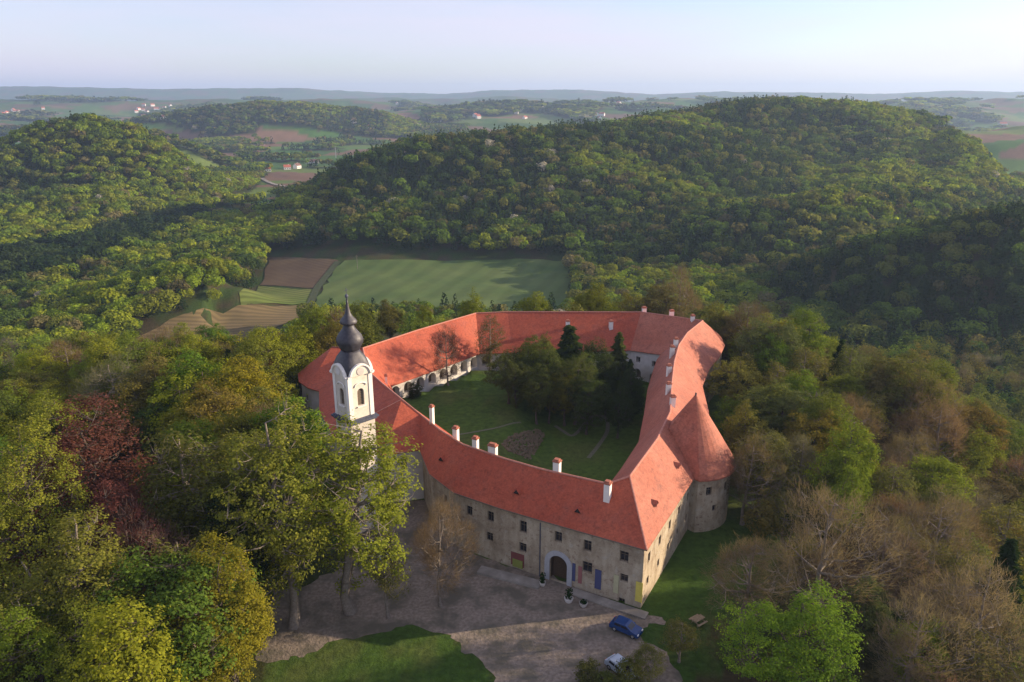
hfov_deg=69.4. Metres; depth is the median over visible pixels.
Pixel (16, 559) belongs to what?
broadleaf tree
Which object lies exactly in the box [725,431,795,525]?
bare tree
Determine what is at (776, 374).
young leafed tree
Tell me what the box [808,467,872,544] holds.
tree
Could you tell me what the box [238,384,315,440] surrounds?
broadleaf tree
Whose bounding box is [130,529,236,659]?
young leafed tree
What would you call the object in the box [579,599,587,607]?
planter
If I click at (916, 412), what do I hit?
bare tree
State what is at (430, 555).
bare tree
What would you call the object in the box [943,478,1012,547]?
bare tree
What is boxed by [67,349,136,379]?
broadleaf tree
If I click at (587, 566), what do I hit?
window
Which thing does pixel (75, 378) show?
bare tree
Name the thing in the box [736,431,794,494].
broadleaf tree
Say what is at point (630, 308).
young leafed tree
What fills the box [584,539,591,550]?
window
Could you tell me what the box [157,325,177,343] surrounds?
broadleaf tree
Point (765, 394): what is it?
broadleaf tree
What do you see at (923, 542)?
bare tree
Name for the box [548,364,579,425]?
broadleaf tree
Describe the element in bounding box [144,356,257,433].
broadleaf tree
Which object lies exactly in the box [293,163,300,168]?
house
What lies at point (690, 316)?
young leafed tree
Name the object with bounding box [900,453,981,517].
broadleaf tree
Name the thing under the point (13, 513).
beech tree
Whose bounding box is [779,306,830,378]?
broadleaf tree
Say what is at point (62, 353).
broadleaf tree
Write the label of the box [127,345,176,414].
broadleaf tree
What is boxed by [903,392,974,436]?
broadleaf tree
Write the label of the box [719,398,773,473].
broadleaf tree
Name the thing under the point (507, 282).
meadow
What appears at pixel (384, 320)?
broadleaf tree
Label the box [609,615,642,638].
parked car
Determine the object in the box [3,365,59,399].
broadleaf tree
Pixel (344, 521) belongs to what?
tall tree
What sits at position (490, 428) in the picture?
lawn path
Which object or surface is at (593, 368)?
broadleaf tree
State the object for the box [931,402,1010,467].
broadleaf tree
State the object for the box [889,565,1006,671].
bare tree
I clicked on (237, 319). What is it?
stubble field
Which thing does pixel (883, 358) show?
broadleaf tree
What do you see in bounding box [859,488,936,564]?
bare tree
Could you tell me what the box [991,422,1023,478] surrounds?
broadleaf tree
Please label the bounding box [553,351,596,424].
broadleaf tree
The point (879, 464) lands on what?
broadleaf tree
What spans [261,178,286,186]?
valley road
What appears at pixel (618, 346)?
conifer
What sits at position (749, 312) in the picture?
bare tree
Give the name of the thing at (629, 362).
conifer
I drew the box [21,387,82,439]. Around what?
broadleaf tree
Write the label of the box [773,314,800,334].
broadleaf tree
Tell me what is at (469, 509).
window
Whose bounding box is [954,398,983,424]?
broadleaf tree
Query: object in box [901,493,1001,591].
bare tree
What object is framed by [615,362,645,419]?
broadleaf tree
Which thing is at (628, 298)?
broadleaf tree
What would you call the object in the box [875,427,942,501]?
bare tree
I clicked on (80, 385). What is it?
broadleaf tree
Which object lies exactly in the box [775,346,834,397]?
young leafed tree
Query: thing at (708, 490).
window
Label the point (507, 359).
broadleaf tree
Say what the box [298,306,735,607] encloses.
castle
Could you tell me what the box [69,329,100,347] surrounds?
broadleaf tree
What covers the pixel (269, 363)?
bare tree
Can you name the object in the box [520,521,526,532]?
window
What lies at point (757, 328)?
broadleaf tree
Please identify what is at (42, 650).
broadleaf tree
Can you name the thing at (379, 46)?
sky
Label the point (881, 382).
broadleaf tree
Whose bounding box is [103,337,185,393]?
broadleaf tree
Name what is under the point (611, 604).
pavement
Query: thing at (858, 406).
broadleaf tree
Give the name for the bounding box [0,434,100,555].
broadleaf tree
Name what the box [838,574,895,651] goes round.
broadleaf tree
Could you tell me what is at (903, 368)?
broadleaf tree
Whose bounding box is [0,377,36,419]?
broadleaf tree
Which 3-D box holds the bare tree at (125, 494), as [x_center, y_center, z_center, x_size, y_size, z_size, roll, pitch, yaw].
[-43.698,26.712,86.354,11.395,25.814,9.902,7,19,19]
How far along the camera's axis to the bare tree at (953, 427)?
140.34 m
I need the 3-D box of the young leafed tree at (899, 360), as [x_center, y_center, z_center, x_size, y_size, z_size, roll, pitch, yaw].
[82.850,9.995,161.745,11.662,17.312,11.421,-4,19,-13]
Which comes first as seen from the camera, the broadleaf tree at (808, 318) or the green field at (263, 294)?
the broadleaf tree at (808, 318)
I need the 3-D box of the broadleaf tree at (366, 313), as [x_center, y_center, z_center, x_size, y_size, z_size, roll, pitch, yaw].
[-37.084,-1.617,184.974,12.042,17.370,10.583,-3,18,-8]
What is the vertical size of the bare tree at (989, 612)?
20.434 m
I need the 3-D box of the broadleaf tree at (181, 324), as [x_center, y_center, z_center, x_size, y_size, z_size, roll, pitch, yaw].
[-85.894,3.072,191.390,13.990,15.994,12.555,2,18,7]
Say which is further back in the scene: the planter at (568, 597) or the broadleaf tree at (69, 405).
the broadleaf tree at (69, 405)
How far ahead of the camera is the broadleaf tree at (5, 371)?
176.40 m
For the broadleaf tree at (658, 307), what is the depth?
199.16 m
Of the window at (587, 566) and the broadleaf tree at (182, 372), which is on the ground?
the broadleaf tree at (182, 372)
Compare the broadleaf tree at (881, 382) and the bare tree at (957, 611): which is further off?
the broadleaf tree at (881, 382)
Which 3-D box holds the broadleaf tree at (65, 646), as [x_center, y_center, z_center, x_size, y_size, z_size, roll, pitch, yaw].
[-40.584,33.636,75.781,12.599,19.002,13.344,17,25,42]
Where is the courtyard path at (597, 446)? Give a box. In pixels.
[554,414,609,457]
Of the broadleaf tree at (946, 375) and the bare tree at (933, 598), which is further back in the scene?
the broadleaf tree at (946, 375)
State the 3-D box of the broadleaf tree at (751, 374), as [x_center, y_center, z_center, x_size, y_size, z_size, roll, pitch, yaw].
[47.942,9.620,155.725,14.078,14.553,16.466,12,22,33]
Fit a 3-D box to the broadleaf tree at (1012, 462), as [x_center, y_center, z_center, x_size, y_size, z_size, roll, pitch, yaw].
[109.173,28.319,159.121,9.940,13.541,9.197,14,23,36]
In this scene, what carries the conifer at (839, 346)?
on the ground
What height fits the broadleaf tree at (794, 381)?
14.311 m
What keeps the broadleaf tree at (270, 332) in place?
on the ground
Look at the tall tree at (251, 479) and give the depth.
89.19 m
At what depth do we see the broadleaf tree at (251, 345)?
148.75 m
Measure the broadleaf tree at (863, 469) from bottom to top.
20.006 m
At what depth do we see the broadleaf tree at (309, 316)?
177.56 m
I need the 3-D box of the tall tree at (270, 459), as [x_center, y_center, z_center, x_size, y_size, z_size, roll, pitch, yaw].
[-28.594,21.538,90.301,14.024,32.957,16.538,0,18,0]
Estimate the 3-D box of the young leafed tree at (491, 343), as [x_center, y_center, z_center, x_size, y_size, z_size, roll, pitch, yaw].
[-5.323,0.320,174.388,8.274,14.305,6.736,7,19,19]
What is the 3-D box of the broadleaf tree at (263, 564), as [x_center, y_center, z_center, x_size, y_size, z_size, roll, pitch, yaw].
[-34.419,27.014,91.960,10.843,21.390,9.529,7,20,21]
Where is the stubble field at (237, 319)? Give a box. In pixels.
[139,305,302,341]
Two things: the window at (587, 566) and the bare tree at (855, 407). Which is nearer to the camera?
the window at (587, 566)
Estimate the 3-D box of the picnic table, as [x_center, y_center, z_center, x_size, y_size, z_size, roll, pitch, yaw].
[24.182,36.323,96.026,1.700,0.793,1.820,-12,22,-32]
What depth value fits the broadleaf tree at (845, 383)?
149.15 m
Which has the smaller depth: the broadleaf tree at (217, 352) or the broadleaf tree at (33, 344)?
the broadleaf tree at (217, 352)
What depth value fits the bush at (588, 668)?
85.58 m
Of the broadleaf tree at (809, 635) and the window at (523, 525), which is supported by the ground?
the broadleaf tree at (809, 635)
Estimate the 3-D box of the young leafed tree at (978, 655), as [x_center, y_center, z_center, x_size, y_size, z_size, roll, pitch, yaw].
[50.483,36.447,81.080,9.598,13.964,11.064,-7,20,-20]
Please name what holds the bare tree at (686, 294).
on the ground
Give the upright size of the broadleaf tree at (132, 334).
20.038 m
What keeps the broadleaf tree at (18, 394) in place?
on the ground
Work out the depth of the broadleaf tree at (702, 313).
200.48 m
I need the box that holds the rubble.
[501,428,544,459]
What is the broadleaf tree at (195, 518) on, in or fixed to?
on the ground
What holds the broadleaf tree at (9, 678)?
on the ground
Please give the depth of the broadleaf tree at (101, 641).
67.51 m
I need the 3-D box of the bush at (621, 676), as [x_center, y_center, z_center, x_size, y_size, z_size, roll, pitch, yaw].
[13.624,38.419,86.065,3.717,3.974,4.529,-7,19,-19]
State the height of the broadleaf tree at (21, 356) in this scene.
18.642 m
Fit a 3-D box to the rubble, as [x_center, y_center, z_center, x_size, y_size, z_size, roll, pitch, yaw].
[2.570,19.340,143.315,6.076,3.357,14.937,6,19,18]
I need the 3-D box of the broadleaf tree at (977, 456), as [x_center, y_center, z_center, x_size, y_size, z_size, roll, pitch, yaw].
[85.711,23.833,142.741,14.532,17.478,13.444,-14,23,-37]
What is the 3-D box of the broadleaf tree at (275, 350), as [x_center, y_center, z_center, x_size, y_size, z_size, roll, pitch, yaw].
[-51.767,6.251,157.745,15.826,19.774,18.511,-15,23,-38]
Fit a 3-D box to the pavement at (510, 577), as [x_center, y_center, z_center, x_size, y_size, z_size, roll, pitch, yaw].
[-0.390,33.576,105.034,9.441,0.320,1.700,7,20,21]
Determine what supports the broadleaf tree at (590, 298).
on the ground
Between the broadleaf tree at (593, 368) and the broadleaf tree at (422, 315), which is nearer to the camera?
the broadleaf tree at (593, 368)
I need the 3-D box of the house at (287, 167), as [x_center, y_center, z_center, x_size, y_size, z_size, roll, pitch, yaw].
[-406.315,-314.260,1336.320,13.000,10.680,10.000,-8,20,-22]
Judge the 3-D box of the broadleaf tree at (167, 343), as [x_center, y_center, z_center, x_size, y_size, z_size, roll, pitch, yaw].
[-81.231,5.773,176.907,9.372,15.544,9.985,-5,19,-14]
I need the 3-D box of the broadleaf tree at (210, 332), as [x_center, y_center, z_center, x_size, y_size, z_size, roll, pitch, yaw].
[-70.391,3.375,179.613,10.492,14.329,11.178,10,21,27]
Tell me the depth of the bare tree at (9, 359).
205.63 m
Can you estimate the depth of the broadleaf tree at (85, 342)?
190.75 m
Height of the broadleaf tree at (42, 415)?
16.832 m
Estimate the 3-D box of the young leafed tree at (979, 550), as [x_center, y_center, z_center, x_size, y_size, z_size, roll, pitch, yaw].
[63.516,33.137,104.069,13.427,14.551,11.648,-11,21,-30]
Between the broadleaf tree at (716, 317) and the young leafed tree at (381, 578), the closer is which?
the young leafed tree at (381, 578)
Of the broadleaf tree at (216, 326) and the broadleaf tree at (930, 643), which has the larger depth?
the broadleaf tree at (216, 326)
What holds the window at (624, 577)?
in the castle
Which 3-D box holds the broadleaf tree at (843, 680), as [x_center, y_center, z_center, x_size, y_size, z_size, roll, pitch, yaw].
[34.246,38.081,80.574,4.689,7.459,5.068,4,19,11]
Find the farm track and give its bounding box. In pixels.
[305,261,340,305]
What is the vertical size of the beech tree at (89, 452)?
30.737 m
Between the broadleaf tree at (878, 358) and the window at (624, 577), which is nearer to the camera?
the window at (624, 577)
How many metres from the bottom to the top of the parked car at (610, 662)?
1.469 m
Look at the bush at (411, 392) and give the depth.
159.23 m
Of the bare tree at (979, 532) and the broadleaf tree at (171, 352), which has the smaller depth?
the bare tree at (979, 532)
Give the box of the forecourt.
[255,500,682,681]
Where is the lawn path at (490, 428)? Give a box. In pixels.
[452,422,520,435]
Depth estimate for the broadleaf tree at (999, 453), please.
148.85 m
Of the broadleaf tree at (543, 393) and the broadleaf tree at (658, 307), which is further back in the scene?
the broadleaf tree at (658, 307)
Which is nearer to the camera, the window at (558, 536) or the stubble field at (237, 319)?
the window at (558, 536)
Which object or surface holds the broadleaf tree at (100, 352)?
on the ground
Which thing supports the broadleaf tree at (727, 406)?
on the ground
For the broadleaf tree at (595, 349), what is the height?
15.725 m
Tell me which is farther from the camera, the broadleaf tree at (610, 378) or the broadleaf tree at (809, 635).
the broadleaf tree at (610, 378)
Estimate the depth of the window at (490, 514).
107.50 m
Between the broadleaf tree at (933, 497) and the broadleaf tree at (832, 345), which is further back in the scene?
the broadleaf tree at (832, 345)
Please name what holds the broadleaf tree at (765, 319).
on the ground
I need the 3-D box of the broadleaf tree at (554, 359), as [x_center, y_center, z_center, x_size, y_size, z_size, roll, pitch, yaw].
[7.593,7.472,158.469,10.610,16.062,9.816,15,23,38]
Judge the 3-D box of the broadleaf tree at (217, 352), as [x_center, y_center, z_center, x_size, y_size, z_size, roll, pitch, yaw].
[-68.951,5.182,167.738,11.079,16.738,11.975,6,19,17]
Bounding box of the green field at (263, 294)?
[239,286,311,304]
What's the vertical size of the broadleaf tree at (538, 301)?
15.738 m
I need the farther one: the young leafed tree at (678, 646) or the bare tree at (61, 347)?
the bare tree at (61, 347)
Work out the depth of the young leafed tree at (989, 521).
112.82 m
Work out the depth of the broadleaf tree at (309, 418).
113.61 m
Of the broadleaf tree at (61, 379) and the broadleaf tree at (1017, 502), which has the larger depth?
the broadleaf tree at (61, 379)
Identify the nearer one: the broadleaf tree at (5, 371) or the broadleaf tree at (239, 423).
the broadleaf tree at (239, 423)
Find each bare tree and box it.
[0,352,17,369]
[28,335,88,393]
[62,369,90,390]
[78,477,184,600]
[80,493,203,649]
[135,323,187,356]
[139,455,192,519]
[207,340,239,382]
[246,397,288,432]
[261,354,286,390]
[314,304,363,348]
[405,489,481,607]
[428,324,462,385]
[644,264,708,317]
[694,530,808,624]
[723,300,779,363]
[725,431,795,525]
[743,475,914,638]
[764,431,835,509]
[795,539,866,609]
[831,390,887,453]
[848,522,950,601]
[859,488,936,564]
[859,511,962,609]
[862,582,994,681]
[872,457,920,511]
[874,444,921,494]
[874,480,992,605]
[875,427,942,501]
[878,390,984,477]
[883,367,975,460]
[886,549,1023,681]
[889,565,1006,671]
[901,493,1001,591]
[914,412,972,460]
[919,586,1002,681]
[926,507,982,547]
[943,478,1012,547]
[946,472,999,516]
[979,450,1023,502]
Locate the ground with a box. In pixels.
[0,86,1023,681]
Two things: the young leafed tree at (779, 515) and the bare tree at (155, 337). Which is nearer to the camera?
the young leafed tree at (779, 515)
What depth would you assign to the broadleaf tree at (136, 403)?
134.46 m
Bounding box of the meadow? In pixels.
[314,258,570,310]
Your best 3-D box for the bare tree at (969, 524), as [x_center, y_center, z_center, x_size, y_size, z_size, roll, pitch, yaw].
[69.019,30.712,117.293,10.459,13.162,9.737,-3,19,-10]
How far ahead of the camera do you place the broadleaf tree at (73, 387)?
143.81 m
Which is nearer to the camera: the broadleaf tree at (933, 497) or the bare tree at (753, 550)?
the bare tree at (753, 550)
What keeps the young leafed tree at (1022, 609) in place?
on the ground
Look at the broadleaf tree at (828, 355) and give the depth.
177.94 m
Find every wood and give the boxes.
[0,93,1023,284]
[0,94,1023,135]
[0,197,1023,414]
[0,295,1023,681]
[2,99,952,175]
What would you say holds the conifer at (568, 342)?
on the ground
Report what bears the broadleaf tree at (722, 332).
on the ground
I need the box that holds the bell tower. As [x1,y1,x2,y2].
[329,290,379,532]
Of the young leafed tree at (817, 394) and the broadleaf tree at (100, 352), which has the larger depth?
the broadleaf tree at (100, 352)
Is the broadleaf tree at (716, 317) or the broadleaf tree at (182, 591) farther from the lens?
the broadleaf tree at (716, 317)
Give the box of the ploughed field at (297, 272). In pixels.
[260,257,337,287]
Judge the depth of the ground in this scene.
402.52 m
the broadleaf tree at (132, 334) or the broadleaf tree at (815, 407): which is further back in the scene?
the broadleaf tree at (132, 334)
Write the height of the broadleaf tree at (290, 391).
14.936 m
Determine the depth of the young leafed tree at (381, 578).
93.99 m
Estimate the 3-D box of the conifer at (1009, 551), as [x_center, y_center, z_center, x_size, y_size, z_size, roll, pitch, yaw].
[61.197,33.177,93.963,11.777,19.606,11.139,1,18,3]
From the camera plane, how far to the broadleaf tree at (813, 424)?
125.85 m
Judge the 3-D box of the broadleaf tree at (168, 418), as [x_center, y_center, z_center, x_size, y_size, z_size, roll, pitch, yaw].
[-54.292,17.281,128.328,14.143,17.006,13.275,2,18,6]
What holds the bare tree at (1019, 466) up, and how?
on the ground
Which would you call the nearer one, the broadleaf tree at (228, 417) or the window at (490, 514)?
the window at (490, 514)
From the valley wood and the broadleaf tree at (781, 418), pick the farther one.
the valley wood
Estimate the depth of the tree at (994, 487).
134.59 m
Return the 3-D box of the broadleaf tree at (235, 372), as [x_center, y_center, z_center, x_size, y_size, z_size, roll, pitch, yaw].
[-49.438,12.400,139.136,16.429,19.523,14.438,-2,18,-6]
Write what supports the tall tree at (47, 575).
on the ground
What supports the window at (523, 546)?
in the castle
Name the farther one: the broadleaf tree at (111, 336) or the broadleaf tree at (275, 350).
the broadleaf tree at (111, 336)
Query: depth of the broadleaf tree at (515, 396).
152.21 m
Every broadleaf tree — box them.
[0,356,14,379]
[0,370,62,407]
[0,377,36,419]
[0,390,50,443]
[0,406,55,444]
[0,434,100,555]
[0,490,70,593]
[0,504,51,603]
[0,574,52,681]
[0,580,96,681]
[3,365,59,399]
[4,378,74,432]
[4,388,51,419]
[9,350,39,380]
[10,347,81,381]
[10,388,113,450]
[13,343,45,368]
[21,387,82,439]
[31,588,181,681]
[40,339,86,375]
[41,372,74,398]
[42,339,65,353]
[54,395,112,458]
[58,377,103,438]
[60,333,111,371]
[64,588,188,681]
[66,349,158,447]
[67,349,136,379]
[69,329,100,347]
[70,371,110,400]
[72,541,264,681]
[76,332,125,357]
[82,337,126,415]
[85,376,155,460]
[88,354,154,410]
[96,330,151,369]
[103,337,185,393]
[122,392,179,460]
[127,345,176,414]
[137,332,217,385]
[143,361,189,402]
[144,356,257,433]
[148,415,220,522]
[154,336,185,352]
[154,391,228,450]
[154,529,276,681]
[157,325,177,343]
[159,432,275,558]
[163,326,196,354]
[163,345,244,418]
[168,321,192,338]
[179,376,259,441]
[182,332,229,365]
[192,406,247,461]
[194,322,230,341]
[195,485,272,589]
[200,327,241,353]
[206,352,284,412]
[206,407,291,470]
[220,338,274,407]
[226,324,308,390]
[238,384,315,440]
[240,394,331,478]
[241,443,323,555]
[243,324,284,376]
[264,367,300,420]
[270,330,304,377]
[277,325,319,396]
[289,305,335,354]
[303,314,342,357]
[345,299,386,345]
[376,299,407,337]
[414,303,437,328]
[456,287,486,317]
[483,345,529,403]
[500,334,559,385]
[501,361,531,408]
[512,291,557,310]
[517,363,552,424]
[527,331,555,355]
[529,345,571,409]
[530,368,566,423]
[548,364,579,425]
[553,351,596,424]
[564,352,600,405]
[566,372,611,434]
[567,336,613,386]
[572,279,606,310]
[594,352,619,415]
[610,292,651,311]
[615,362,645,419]
[635,283,686,315]
[680,303,720,321]
[700,301,745,359]
[703,352,766,414]
[709,394,772,440]
[713,576,867,681]
[714,304,751,368]
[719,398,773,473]
[724,330,762,381]
[731,316,805,388]
[733,375,800,440]
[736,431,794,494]
[744,311,775,332]
[752,330,803,392]
[757,389,810,441]
[764,331,833,377]
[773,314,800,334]
[778,368,819,409]
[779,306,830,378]
[782,407,841,485]
[787,390,854,450]
[800,620,831,667]
[802,411,885,521]
[803,338,833,389]
[804,659,849,681]
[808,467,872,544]
[812,334,857,392]
[816,374,868,412]
[827,391,878,437]
[828,421,888,494]
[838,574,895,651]
[854,350,945,441]
[855,347,891,411]
[856,356,932,423]
[861,356,907,385]
[862,360,909,436]
[882,615,968,681]
[895,375,953,449]
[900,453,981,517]
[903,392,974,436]
[906,481,974,556]
[922,357,960,430]
[924,421,1004,493]
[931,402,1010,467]
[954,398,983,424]
[955,436,1008,479]
[963,401,1023,474]
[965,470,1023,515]
[971,506,1023,567]
[979,475,1023,513]
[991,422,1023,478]
[995,440,1023,478]
[997,495,1023,566]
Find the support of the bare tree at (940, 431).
on the ground
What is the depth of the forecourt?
96.97 m
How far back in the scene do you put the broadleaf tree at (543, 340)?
166.57 m
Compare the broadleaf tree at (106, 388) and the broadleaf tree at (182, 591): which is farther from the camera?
the broadleaf tree at (106, 388)
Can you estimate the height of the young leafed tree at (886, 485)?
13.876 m
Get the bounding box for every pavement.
[477,565,539,588]
[571,587,648,619]
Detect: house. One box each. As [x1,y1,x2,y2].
[283,164,290,169]
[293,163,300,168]
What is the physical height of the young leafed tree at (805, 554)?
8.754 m
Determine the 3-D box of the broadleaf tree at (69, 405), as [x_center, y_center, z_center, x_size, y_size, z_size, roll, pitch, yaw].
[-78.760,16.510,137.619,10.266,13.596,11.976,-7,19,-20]
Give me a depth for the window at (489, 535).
108.70 m
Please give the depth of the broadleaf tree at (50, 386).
151.42 m
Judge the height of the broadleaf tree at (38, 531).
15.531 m
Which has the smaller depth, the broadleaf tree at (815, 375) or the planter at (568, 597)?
the planter at (568, 597)
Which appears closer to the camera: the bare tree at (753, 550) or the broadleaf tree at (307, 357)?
the bare tree at (753, 550)
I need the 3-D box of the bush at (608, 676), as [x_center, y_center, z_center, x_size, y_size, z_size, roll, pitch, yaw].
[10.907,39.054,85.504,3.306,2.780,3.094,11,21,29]
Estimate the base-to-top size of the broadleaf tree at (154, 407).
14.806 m
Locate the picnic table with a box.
[689,614,707,626]
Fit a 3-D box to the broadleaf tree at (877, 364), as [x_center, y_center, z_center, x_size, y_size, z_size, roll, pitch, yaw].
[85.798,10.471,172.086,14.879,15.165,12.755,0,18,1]
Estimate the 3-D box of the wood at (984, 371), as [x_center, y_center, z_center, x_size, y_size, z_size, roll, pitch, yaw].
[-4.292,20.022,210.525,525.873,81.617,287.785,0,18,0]
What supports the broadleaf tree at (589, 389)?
on the ground
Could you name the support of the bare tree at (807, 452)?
on the ground
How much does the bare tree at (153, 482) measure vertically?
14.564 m
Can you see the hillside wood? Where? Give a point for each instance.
(859, 176)
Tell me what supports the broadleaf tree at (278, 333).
on the ground
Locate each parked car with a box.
[604,653,635,679]
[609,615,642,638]
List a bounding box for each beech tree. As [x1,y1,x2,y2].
[0,390,169,600]
[0,410,99,650]
[120,421,265,588]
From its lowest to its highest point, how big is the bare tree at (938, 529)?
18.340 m
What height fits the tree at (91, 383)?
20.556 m
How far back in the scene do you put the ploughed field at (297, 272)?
550.45 m
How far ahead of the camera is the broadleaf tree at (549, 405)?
151.36 m
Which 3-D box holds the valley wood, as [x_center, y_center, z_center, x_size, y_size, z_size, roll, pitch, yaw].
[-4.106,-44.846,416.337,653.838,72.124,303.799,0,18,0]
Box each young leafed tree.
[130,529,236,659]
[365,523,411,618]
[474,314,506,368]
[617,294,648,311]
[628,638,667,681]
[656,612,703,662]
[684,311,702,319]
[729,423,808,516]
[757,359,805,392]
[760,489,806,541]
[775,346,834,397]
[783,387,844,460]
[785,534,823,584]
[825,341,874,389]
[847,389,897,439]
[867,461,927,529]
[874,353,916,419]
[917,547,982,621]
[920,620,1023,681]
[928,524,995,601]
[966,500,1023,579]
[996,453,1023,483]
[1016,590,1023,679]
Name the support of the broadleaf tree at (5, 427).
on the ground
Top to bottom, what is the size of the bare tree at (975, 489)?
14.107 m
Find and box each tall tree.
[0,502,150,680]
[169,427,294,601]
[203,383,332,629]
[272,411,423,615]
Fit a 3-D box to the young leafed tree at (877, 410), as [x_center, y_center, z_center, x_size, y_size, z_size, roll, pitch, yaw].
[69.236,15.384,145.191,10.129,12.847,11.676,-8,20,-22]
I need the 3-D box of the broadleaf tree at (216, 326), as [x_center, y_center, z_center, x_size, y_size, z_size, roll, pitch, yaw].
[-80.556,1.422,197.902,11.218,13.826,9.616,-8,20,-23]
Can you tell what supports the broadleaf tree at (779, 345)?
on the ground
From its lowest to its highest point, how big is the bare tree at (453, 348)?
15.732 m
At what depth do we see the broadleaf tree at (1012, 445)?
152.57 m
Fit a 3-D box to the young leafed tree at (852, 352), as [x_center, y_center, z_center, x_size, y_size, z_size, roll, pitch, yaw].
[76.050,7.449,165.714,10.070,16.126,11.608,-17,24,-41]
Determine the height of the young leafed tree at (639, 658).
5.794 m
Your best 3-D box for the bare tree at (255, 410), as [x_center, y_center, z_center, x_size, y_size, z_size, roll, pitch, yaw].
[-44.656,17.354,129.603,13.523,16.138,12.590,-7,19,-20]
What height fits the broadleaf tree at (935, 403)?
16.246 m
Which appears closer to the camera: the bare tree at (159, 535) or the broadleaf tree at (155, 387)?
the bare tree at (159, 535)
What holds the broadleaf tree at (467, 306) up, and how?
on the ground
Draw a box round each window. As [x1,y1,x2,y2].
[467,505,471,514]
[487,532,492,540]
[488,511,493,521]
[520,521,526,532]
[520,542,526,551]
[555,531,561,541]
[583,561,591,572]
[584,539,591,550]
[620,551,628,561]
[621,573,627,581]
[706,487,710,494]
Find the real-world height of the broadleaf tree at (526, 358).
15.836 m
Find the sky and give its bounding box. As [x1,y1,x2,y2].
[0,0,1023,93]
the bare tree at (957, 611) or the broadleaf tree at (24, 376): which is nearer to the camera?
the bare tree at (957, 611)
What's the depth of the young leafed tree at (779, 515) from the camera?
111.09 m
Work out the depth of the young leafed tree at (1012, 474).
148.49 m
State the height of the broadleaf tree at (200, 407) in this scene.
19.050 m
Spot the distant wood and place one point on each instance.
(572, 108)
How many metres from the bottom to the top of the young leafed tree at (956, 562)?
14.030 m
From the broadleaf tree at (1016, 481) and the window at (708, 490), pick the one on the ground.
the broadleaf tree at (1016, 481)
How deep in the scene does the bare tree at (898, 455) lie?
129.38 m
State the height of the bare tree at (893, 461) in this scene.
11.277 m
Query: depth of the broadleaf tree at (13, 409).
130.90 m
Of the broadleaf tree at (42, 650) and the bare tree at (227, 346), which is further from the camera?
the bare tree at (227, 346)
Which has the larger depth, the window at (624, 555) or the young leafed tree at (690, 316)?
the young leafed tree at (690, 316)
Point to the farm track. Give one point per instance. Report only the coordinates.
(319, 284)
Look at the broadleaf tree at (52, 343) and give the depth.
222.41 m
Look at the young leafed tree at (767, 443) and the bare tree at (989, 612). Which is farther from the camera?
the young leafed tree at (767, 443)
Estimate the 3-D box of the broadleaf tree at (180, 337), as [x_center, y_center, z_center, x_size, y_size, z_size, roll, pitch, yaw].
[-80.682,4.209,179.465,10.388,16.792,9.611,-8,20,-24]
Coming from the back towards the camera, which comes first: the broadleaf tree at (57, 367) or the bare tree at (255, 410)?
the broadleaf tree at (57, 367)
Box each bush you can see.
[406,381,423,399]
[572,656,603,681]
[594,668,618,681]
[613,654,647,681]
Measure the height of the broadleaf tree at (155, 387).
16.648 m
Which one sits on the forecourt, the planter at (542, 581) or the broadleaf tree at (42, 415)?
the planter at (542, 581)
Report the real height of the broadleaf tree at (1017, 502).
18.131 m
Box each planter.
[539,572,545,586]
[564,588,572,603]
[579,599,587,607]
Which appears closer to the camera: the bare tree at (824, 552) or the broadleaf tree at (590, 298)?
the bare tree at (824, 552)
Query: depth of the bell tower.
109.57 m
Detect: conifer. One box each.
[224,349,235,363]
[537,324,603,411]
[600,332,636,402]
[619,359,642,414]
[820,339,845,396]
[966,538,1023,679]
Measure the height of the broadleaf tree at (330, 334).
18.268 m
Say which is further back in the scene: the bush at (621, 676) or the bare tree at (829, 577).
the bare tree at (829, 577)
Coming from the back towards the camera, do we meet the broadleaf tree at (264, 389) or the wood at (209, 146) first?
the wood at (209, 146)
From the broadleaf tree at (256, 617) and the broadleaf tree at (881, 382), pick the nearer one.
the broadleaf tree at (256, 617)
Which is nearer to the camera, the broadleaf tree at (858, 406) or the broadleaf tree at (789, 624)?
the broadleaf tree at (789, 624)
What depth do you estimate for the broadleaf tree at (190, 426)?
107.15 m
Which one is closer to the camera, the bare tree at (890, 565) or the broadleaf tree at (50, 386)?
the bare tree at (890, 565)
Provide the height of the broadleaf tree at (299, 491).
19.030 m
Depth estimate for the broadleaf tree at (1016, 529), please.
119.76 m
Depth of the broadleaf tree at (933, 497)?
114.07 m
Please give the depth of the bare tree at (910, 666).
78.68 m
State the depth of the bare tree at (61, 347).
174.41 m
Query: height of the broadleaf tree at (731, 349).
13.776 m
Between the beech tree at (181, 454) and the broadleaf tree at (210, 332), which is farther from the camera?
the broadleaf tree at (210, 332)
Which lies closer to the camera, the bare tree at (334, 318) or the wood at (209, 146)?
the bare tree at (334, 318)
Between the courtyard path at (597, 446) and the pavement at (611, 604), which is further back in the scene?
the courtyard path at (597, 446)

